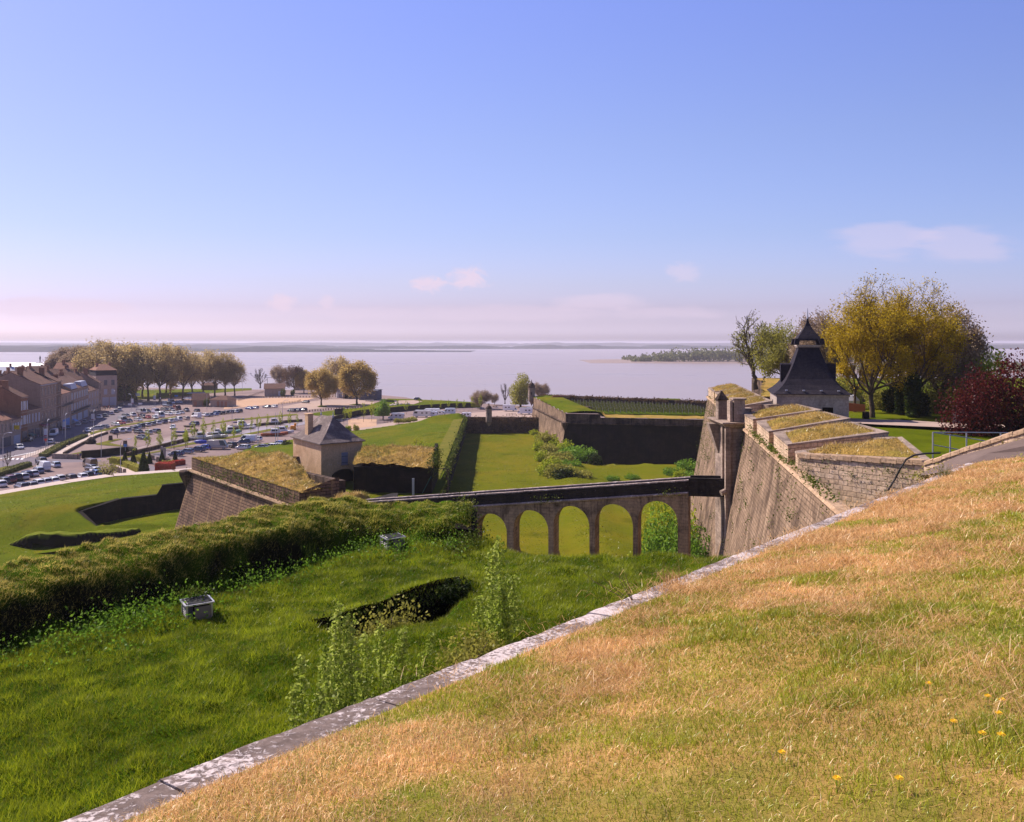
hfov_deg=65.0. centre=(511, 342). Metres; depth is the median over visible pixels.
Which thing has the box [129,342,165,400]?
plane tree
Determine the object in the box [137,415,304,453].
road
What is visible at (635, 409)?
vine row
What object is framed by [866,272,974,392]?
plane tree
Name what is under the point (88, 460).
van
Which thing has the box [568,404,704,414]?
vineyard soil
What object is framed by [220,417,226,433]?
sapling
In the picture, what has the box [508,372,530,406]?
willow tree
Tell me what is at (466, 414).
motorhome
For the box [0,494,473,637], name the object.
hedge
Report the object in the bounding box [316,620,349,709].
weed plant
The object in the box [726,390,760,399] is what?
merlon
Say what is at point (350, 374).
tree
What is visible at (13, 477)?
car
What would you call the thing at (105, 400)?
window
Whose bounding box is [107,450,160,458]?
grass strip
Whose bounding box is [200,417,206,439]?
sapling
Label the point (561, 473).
bush
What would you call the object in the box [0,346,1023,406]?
water
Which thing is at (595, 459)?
bush
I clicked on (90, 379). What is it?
town house
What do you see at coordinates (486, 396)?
tree
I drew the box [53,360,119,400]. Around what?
town house
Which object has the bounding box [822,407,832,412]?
window
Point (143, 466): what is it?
topiary cone
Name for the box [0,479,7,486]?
car
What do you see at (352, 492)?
ravelin grass
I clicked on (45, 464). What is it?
van
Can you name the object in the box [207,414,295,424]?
grass strip
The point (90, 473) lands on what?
car
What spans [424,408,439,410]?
motorhome
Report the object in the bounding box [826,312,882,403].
plane tree
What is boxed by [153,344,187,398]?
plane tree
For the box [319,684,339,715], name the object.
weed plant
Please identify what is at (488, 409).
sentry turret
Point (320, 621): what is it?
hollow
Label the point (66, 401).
town house
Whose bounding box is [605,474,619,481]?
bush
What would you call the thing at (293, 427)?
orange cover
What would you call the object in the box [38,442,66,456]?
hedge
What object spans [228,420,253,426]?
boat
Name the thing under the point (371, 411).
sapling
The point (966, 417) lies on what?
purple tree
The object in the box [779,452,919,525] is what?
wall plants
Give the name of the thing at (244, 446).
car
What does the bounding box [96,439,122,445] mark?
grass strip
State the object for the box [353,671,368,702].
weed plant
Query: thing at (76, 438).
hedge
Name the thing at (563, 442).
bush
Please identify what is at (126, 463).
hedge
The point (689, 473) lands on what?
bush
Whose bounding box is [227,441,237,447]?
car
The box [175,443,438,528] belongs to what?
ravelin
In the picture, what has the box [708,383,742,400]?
merlon
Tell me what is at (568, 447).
bush
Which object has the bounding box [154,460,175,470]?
hedge
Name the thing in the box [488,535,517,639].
weed plant
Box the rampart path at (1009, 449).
[919,439,1023,474]
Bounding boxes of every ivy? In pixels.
[164,583,221,600]
[186,444,443,504]
[289,574,461,629]
[418,487,494,553]
[440,411,468,493]
[466,414,536,433]
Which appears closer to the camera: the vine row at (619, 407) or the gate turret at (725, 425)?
the gate turret at (725, 425)
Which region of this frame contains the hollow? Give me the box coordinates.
[307,576,471,624]
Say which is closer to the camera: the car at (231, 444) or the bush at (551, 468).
the bush at (551, 468)
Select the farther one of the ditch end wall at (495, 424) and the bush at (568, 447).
the ditch end wall at (495, 424)
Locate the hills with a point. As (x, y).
(423, 344)
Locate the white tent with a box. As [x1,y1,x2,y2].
[849,394,859,403]
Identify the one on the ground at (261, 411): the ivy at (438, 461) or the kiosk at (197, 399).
the kiosk at (197, 399)
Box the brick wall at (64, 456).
[52,453,79,458]
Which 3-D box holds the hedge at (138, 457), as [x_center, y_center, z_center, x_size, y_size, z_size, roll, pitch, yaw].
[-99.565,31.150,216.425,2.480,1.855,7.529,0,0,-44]
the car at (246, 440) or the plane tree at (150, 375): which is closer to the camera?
the car at (246, 440)
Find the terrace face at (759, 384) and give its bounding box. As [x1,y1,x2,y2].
[752,378,858,394]
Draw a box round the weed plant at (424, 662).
[412,629,436,679]
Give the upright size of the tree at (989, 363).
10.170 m
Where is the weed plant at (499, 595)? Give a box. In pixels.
[486,578,509,643]
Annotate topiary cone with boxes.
[121,451,127,464]
[130,451,136,463]
[138,450,149,471]
[147,451,152,463]
[158,449,164,461]
[172,450,177,459]
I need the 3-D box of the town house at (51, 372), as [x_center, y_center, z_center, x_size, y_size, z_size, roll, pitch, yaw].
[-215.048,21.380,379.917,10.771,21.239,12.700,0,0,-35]
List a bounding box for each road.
[0,400,163,457]
[0,457,100,466]
[127,451,183,470]
[137,415,304,453]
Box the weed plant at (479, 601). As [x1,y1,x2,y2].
[471,595,488,647]
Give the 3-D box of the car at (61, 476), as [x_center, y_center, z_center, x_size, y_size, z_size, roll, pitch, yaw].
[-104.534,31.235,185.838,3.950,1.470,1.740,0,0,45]
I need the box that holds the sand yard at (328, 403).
[279,399,373,409]
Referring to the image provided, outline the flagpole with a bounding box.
[275,412,275,444]
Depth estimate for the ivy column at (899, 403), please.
109.09 m
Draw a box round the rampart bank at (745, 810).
[123,458,1023,821]
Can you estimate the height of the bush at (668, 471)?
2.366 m
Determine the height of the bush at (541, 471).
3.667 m
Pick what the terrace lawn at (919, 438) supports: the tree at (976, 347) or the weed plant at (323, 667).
the tree at (976, 347)
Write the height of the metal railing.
1.822 m
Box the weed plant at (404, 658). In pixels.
[392,633,411,687]
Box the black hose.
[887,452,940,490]
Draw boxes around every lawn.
[35,413,463,553]
[137,388,251,399]
[275,479,446,498]
[313,408,356,415]
[348,399,479,411]
[760,378,1023,458]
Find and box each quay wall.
[126,436,192,455]
[234,419,301,429]
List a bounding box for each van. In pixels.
[36,460,50,469]
[49,428,58,435]
[82,457,97,466]
[116,427,124,432]
[118,416,127,421]
[136,408,146,412]
[151,408,159,412]
[155,411,164,416]
[162,401,172,406]
[173,405,181,409]
[191,412,201,417]
[207,439,228,448]
[239,434,256,441]
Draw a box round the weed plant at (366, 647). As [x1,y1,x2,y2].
[356,631,380,698]
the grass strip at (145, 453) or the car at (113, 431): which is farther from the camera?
the car at (113, 431)
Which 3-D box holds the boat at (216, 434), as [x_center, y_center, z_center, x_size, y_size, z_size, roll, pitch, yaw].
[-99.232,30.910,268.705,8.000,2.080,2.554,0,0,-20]
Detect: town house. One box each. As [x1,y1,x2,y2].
[0,363,14,372]
[0,366,58,436]
[0,380,28,441]
[0,411,21,444]
[0,414,13,447]
[2,367,15,374]
[25,363,50,371]
[28,404,40,438]
[34,367,61,429]
[45,365,70,375]
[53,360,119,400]
[53,372,90,423]
[56,369,83,379]
[61,388,73,425]
[80,368,101,410]
[87,384,99,415]
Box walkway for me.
[54,431,105,453]
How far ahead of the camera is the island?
1485.74 m
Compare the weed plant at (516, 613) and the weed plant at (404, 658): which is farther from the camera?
the weed plant at (516, 613)
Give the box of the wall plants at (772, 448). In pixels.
[691,391,840,554]
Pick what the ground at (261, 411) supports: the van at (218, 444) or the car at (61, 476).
the van at (218, 444)
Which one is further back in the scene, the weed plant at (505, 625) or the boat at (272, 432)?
the boat at (272, 432)
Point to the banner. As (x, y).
(45, 432)
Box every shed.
[200,382,217,389]
[264,383,285,395]
[335,388,342,397]
[342,384,354,398]
[359,389,381,399]
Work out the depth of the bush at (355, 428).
291.72 m
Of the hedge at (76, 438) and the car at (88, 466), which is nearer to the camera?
the car at (88, 466)
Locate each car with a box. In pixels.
[0,476,10,483]
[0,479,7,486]
[5,474,16,481]
[12,472,22,480]
[13,482,29,488]
[15,444,23,448]
[20,470,32,476]
[21,472,29,478]
[24,436,33,441]
[27,481,37,485]
[30,469,38,475]
[32,478,45,483]
[33,466,44,472]
[35,456,46,462]
[41,477,52,482]
[49,476,59,481]
[51,461,60,467]
[55,474,65,480]
[65,473,77,479]
[77,472,88,477]
[83,471,93,476]
[84,464,95,469]
[89,466,100,470]
[90,425,103,429]
[92,469,101,475]
[110,429,118,433]
[111,422,119,425]
[116,420,125,423]
[124,427,131,432]
[133,417,142,420]
[133,429,143,433]
[136,434,147,439]
[152,428,160,432]
[160,407,168,410]
[168,450,184,455]
[183,448,194,453]
[189,421,199,425]
[193,446,206,451]
[201,444,210,449]
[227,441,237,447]
[235,444,250,448]
[237,438,251,443]
[254,444,267,447]
[287,408,296,411]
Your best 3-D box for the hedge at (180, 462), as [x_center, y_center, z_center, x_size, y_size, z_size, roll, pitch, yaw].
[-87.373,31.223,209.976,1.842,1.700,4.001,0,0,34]
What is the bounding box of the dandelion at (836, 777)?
[832,775,840,792]
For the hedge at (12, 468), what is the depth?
200.95 m
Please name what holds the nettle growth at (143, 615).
on the meadow
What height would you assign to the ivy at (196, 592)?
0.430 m
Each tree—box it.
[4,450,13,466]
[38,345,71,368]
[54,344,91,362]
[70,335,111,372]
[92,340,140,385]
[100,338,140,401]
[112,339,151,401]
[118,382,134,400]
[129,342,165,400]
[133,342,154,396]
[134,339,181,401]
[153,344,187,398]
[165,342,205,399]
[180,350,209,391]
[196,347,214,391]
[202,346,228,395]
[212,350,238,395]
[222,357,248,395]
[250,369,266,387]
[269,364,289,382]
[279,364,304,389]
[294,369,309,392]
[303,363,339,404]
[321,354,349,396]
[334,360,378,403]
[373,399,390,419]
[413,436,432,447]
[470,390,494,406]
[491,393,499,404]
[501,384,509,403]
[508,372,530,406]
[534,381,549,395]
[728,309,770,389]
[747,315,801,381]
[787,306,850,376]
[818,268,920,417]
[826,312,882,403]
[863,287,917,410]
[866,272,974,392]
[909,300,993,410]
[934,362,1017,436]
[936,342,1014,412]
[964,347,1023,434]
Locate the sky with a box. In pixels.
[0,0,1023,343]
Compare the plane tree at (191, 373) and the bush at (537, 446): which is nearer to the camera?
the bush at (537, 446)
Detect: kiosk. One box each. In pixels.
[191,393,209,406]
[209,396,236,406]
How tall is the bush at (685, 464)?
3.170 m
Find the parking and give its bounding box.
[0,461,109,490]
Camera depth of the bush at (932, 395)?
111.12 m
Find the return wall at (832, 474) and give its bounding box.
[797,452,928,508]
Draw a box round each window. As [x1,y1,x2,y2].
[24,401,27,409]
[24,415,27,423]
[102,397,108,405]
[109,397,115,405]
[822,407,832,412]
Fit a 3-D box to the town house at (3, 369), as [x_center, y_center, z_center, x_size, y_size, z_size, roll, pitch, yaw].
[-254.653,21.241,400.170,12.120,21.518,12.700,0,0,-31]
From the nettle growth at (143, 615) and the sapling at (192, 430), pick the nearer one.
the nettle growth at (143, 615)
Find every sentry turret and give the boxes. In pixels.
[485,403,491,425]
[528,380,534,405]
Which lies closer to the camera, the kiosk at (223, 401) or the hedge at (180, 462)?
the hedge at (180, 462)
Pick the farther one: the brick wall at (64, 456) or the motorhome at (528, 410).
the motorhome at (528, 410)
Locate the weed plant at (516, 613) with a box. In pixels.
[507,587,525,633]
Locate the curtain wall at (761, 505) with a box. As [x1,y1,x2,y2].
[691,395,868,556]
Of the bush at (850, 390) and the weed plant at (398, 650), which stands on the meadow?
the weed plant at (398, 650)
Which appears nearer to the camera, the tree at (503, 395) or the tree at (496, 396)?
the tree at (496, 396)
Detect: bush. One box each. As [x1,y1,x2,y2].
[203,398,209,406]
[280,388,285,396]
[281,439,291,444]
[353,424,359,430]
[393,418,403,422]
[402,417,411,422]
[528,429,537,434]
[532,439,543,450]
[534,432,555,444]
[534,448,548,460]
[535,462,550,475]
[538,442,560,453]
[540,456,563,467]
[543,463,574,478]
[544,451,575,461]
[547,434,557,444]
[550,467,583,478]
[554,444,585,456]
[555,438,573,449]
[559,459,583,465]
[564,444,597,461]
[567,467,592,477]
[586,452,602,464]
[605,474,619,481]
[625,473,638,479]
[641,501,691,553]
[641,501,699,552]
[655,518,710,558]
[663,466,678,475]
[672,467,689,476]
[674,458,695,471]
[680,470,694,476]
[836,376,862,403]
[863,384,884,409]
[922,383,953,412]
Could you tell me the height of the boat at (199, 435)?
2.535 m
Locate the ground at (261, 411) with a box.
[0,387,703,477]
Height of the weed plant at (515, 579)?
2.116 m
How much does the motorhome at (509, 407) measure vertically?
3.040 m
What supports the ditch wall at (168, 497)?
on the lawn at (438, 427)
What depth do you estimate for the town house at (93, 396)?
361.02 m
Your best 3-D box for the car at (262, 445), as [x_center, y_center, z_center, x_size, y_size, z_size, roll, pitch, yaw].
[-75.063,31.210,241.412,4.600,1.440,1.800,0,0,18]
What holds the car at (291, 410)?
on the ground at (261, 411)
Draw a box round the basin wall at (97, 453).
[81,446,136,457]
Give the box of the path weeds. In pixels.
[905,440,1021,480]
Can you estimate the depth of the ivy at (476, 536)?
36.11 m
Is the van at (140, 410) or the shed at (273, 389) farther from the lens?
the shed at (273, 389)
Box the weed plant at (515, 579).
[507,575,523,638]
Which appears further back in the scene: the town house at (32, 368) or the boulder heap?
the town house at (32, 368)
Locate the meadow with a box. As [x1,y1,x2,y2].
[0,496,722,821]
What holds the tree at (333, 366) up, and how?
on the ground at (261, 411)
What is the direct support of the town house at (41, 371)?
on the ground at (261, 411)
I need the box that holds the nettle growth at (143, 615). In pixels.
[0,521,479,700]
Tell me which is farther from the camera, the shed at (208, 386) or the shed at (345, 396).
the shed at (208, 386)
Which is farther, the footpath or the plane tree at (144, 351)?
the plane tree at (144, 351)
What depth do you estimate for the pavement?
234.91 m
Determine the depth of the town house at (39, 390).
274.38 m
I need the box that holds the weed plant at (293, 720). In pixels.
[285,685,300,730]
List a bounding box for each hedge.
[0,461,31,474]
[0,494,473,637]
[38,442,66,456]
[61,433,87,444]
[109,456,122,463]
[122,459,132,467]
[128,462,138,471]
[135,454,147,461]
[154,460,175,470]
[156,391,201,396]
[169,459,185,465]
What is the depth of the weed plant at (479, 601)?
23.44 m
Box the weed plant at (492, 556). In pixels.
[476,548,503,638]
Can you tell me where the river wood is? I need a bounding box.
[849,359,1023,370]
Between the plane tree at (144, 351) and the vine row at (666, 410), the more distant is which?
the plane tree at (144, 351)
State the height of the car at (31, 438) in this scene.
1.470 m
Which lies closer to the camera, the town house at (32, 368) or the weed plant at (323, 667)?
the weed plant at (323, 667)
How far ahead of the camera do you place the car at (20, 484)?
174.76 m
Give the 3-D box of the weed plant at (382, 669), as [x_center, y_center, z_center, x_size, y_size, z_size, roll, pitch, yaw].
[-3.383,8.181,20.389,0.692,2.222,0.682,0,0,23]
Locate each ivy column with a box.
[881,387,894,412]
[893,383,904,414]
[902,371,923,417]
[919,391,932,415]
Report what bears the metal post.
on the court lawn at (439, 485)
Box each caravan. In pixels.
[431,411,437,416]
[436,410,443,414]
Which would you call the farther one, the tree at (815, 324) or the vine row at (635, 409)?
the vine row at (635, 409)
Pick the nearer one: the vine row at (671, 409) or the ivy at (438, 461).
the ivy at (438, 461)
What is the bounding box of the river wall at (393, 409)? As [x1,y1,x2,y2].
[334,403,471,420]
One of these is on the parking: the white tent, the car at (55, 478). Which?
the car at (55, 478)
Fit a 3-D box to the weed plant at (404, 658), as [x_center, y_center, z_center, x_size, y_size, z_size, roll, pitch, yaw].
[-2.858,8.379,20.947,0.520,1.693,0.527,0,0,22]
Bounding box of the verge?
[438,418,462,477]
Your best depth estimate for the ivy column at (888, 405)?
112.04 m
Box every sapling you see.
[133,435,136,453]
[144,428,150,452]
[171,428,177,443]
[190,420,195,434]
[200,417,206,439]
[211,420,215,435]
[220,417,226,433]
[238,418,243,435]
[255,414,261,433]
[360,403,365,421]
[369,404,374,416]
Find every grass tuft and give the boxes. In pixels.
[649,561,696,592]
[935,466,954,476]
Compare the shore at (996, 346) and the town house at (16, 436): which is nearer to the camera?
the town house at (16, 436)
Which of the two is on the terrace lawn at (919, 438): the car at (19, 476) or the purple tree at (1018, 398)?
the purple tree at (1018, 398)
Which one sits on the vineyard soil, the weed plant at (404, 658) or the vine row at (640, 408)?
the vine row at (640, 408)
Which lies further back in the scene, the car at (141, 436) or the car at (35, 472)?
the car at (141, 436)
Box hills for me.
[0,342,1023,345]
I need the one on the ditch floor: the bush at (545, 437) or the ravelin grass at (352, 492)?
the bush at (545, 437)
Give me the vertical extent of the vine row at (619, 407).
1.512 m
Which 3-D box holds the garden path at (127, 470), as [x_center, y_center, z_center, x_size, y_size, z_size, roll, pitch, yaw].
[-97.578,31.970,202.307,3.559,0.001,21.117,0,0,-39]
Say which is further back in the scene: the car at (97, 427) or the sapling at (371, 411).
the sapling at (371, 411)
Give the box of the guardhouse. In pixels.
[290,413,365,480]
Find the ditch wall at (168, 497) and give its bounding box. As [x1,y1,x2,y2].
[78,482,185,525]
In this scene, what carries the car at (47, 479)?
on the parking
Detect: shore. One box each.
[0,344,1023,348]
[0,345,471,351]
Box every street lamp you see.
[101,425,109,456]
[120,438,130,472]
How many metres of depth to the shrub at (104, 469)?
191.37 m
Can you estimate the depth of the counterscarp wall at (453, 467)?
203.71 m
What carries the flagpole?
on the ground at (261, 411)
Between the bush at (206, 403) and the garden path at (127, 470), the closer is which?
the garden path at (127, 470)
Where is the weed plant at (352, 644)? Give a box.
[336,612,371,707]
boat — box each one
[189,432,213,439]
[206,432,227,437]
[219,426,241,433]
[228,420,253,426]
[238,426,255,428]
[261,428,287,435]
[263,418,284,424]
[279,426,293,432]
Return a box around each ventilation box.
[180,595,214,619]
[379,533,405,550]
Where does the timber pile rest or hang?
on the vineyard bastion
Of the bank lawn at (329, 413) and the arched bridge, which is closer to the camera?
the arched bridge
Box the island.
[581,344,1004,362]
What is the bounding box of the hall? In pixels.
[0,362,43,370]
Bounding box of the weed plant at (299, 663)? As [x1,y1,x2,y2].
[289,652,313,727]
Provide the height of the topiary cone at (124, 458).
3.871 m
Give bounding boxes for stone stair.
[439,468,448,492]
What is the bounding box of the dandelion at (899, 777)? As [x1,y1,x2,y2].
[894,775,903,791]
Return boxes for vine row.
[572,399,596,410]
[577,400,602,410]
[583,399,608,412]
[589,399,614,412]
[595,400,620,412]
[601,400,626,411]
[607,401,633,411]
[612,401,639,411]
[618,401,645,411]
[625,401,651,412]
[631,402,657,412]
[637,401,664,413]
[643,401,669,411]
[650,402,676,412]
[656,403,682,413]
[662,402,688,413]
[669,403,695,412]
[675,402,701,412]
[682,403,704,412]
[688,403,704,409]
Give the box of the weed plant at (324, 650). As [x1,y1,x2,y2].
[318,643,336,687]
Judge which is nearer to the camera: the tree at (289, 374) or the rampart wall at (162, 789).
the rampart wall at (162, 789)
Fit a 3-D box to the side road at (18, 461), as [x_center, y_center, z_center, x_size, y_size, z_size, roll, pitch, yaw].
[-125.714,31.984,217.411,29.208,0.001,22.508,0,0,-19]
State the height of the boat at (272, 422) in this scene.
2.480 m
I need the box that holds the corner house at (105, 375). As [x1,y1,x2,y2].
[89,363,116,405]
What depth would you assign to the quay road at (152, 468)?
225.71 m
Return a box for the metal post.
[412,478,413,494]
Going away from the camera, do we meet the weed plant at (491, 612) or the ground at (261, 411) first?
the weed plant at (491, 612)
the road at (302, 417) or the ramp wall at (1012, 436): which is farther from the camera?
the road at (302, 417)
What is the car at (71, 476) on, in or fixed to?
on the parking
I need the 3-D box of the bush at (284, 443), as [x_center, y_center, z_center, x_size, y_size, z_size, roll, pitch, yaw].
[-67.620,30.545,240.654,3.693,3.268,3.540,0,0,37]
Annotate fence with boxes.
[238,391,261,399]
[849,403,864,411]
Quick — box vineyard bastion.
[532,395,705,464]
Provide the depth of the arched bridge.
85.49 m
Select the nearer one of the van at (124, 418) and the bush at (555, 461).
the bush at (555, 461)
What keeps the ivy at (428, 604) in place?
on the meadow
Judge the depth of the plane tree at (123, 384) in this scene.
432.51 m
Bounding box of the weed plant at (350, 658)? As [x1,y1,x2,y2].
[339,629,355,683]
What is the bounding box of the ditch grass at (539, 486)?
[457,434,670,556]
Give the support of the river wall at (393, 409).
on the ground at (261, 411)
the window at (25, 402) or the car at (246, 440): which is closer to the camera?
the car at (246, 440)
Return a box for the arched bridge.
[365,475,723,556]
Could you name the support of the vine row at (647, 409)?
on the vineyard soil
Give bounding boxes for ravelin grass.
[193,449,331,491]
[333,489,371,498]
[353,443,434,467]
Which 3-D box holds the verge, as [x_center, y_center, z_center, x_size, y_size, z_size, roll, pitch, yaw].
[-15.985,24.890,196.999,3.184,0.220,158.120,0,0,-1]
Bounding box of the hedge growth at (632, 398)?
[538,393,706,403]
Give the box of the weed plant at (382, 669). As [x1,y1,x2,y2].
[369,620,394,696]
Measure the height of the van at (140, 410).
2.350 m
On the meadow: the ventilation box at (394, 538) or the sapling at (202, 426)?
the ventilation box at (394, 538)
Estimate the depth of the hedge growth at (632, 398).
275.00 m
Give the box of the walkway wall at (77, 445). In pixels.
[63,432,107,453]
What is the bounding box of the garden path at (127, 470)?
[116,465,133,472]
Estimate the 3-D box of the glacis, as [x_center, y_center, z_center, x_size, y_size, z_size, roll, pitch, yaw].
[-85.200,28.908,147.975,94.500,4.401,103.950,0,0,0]
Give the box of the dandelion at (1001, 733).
[998,732,1005,748]
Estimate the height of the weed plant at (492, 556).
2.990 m
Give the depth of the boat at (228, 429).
282.11 m
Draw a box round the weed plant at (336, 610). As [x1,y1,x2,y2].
[327,601,360,707]
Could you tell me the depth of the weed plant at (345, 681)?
20.24 m
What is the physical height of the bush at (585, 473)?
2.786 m
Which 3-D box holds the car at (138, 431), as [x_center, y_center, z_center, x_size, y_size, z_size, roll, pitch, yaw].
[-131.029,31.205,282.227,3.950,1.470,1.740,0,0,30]
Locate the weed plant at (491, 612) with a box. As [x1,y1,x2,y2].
[482,586,503,629]
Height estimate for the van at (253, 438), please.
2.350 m
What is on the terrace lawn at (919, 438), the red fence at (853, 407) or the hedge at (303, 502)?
the red fence at (853, 407)
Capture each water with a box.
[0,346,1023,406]
[162,429,244,442]
[166,420,313,449]
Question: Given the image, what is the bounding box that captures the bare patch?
[394,400,421,403]
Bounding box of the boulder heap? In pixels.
[85,437,96,443]
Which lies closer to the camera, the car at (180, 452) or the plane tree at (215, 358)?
the car at (180, 452)
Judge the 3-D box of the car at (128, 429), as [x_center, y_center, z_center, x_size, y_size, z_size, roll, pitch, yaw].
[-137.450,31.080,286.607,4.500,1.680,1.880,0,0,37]
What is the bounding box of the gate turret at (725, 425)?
[706,391,752,554]
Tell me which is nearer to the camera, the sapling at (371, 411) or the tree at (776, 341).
the tree at (776, 341)
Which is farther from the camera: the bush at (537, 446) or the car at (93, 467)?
the bush at (537, 446)
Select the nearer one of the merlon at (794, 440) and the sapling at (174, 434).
the merlon at (794, 440)
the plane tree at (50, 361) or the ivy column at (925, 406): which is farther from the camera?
the plane tree at (50, 361)
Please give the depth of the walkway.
252.15 m
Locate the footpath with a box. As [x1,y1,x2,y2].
[0,468,191,493]
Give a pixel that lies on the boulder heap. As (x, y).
(90, 440)
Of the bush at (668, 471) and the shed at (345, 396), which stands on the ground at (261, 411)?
the shed at (345, 396)
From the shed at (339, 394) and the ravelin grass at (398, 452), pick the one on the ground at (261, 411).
the shed at (339, 394)
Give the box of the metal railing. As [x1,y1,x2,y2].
[932,432,1008,457]
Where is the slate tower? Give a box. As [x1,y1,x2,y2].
[767,308,851,416]
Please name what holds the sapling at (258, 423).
on the ground at (261, 411)
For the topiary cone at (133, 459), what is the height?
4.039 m
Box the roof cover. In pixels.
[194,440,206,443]
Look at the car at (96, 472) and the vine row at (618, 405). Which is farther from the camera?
the vine row at (618, 405)
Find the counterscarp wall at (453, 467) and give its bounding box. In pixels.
[441,415,465,493]
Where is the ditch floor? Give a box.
[34,433,694,557]
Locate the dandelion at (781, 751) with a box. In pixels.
[778,749,785,765]
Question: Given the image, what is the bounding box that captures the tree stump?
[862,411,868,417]
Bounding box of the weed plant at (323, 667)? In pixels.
[312,656,334,716]
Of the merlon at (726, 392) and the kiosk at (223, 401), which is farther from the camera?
the kiosk at (223, 401)
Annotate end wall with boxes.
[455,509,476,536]
[466,417,537,432]
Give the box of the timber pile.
[551,395,569,397]
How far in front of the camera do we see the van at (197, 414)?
340.01 m
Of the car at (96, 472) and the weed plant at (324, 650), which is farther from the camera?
the car at (96, 472)
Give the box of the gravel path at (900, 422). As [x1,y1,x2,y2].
[850,418,1004,427]
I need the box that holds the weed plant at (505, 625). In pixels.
[500,588,517,644]
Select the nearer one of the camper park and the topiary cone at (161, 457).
the topiary cone at (161, 457)
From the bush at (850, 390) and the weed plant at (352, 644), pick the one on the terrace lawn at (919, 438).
the bush at (850, 390)
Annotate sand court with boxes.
[224,398,312,408]
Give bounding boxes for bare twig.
[587,572,632,600]
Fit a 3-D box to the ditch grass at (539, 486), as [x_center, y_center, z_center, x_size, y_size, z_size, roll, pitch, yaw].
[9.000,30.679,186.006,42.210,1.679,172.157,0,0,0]
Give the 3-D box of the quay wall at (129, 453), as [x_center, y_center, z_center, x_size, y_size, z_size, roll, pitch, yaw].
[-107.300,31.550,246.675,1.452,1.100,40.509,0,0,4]
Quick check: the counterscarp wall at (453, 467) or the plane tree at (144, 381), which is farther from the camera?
the plane tree at (144, 381)
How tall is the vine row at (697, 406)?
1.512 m
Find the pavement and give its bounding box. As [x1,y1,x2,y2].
[22,428,106,457]
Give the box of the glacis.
[0,472,181,568]
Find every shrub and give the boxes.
[96,461,118,474]
[346,594,429,639]
[432,620,506,672]
[435,576,471,604]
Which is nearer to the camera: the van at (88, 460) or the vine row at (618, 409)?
the van at (88, 460)
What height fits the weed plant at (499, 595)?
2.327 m
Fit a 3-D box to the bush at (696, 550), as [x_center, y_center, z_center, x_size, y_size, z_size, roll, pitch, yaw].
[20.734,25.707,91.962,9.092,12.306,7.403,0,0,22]
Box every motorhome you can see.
[388,413,404,419]
[413,410,430,416]
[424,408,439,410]
[444,408,455,414]
[462,412,470,416]
[503,404,516,410]
[518,407,532,413]
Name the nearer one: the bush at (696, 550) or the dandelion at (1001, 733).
the dandelion at (1001, 733)
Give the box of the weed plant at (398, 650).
[379,625,408,692]
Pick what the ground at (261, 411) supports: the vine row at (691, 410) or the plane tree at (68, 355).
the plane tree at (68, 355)
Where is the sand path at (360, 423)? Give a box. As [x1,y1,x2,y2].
[348,419,376,428]
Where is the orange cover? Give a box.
[290,423,295,429]
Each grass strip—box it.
[89,416,175,433]
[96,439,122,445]
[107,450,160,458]
[160,425,287,449]
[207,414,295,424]
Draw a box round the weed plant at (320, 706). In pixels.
[307,679,328,721]
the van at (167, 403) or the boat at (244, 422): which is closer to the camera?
the boat at (244, 422)
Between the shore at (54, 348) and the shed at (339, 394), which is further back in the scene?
the shore at (54, 348)
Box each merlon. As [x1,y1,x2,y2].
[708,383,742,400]
[715,387,751,397]
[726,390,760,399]
[743,403,821,432]
[745,395,779,411]
[756,410,860,446]
[773,421,892,462]
[795,436,929,466]
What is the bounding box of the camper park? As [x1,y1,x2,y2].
[351,411,531,430]
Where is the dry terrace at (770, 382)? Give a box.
[757,378,779,395]
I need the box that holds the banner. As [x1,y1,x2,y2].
[43,428,47,441]
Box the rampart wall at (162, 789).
[62,463,972,821]
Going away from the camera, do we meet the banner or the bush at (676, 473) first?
the bush at (676, 473)
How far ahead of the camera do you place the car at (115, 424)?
307.19 m
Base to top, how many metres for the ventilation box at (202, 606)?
0.735 m
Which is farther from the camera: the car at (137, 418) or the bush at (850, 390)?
the car at (137, 418)
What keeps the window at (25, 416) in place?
in the town house at (13, 401)
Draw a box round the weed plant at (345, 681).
[339,644,364,703]
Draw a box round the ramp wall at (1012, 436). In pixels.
[924,428,1023,479]

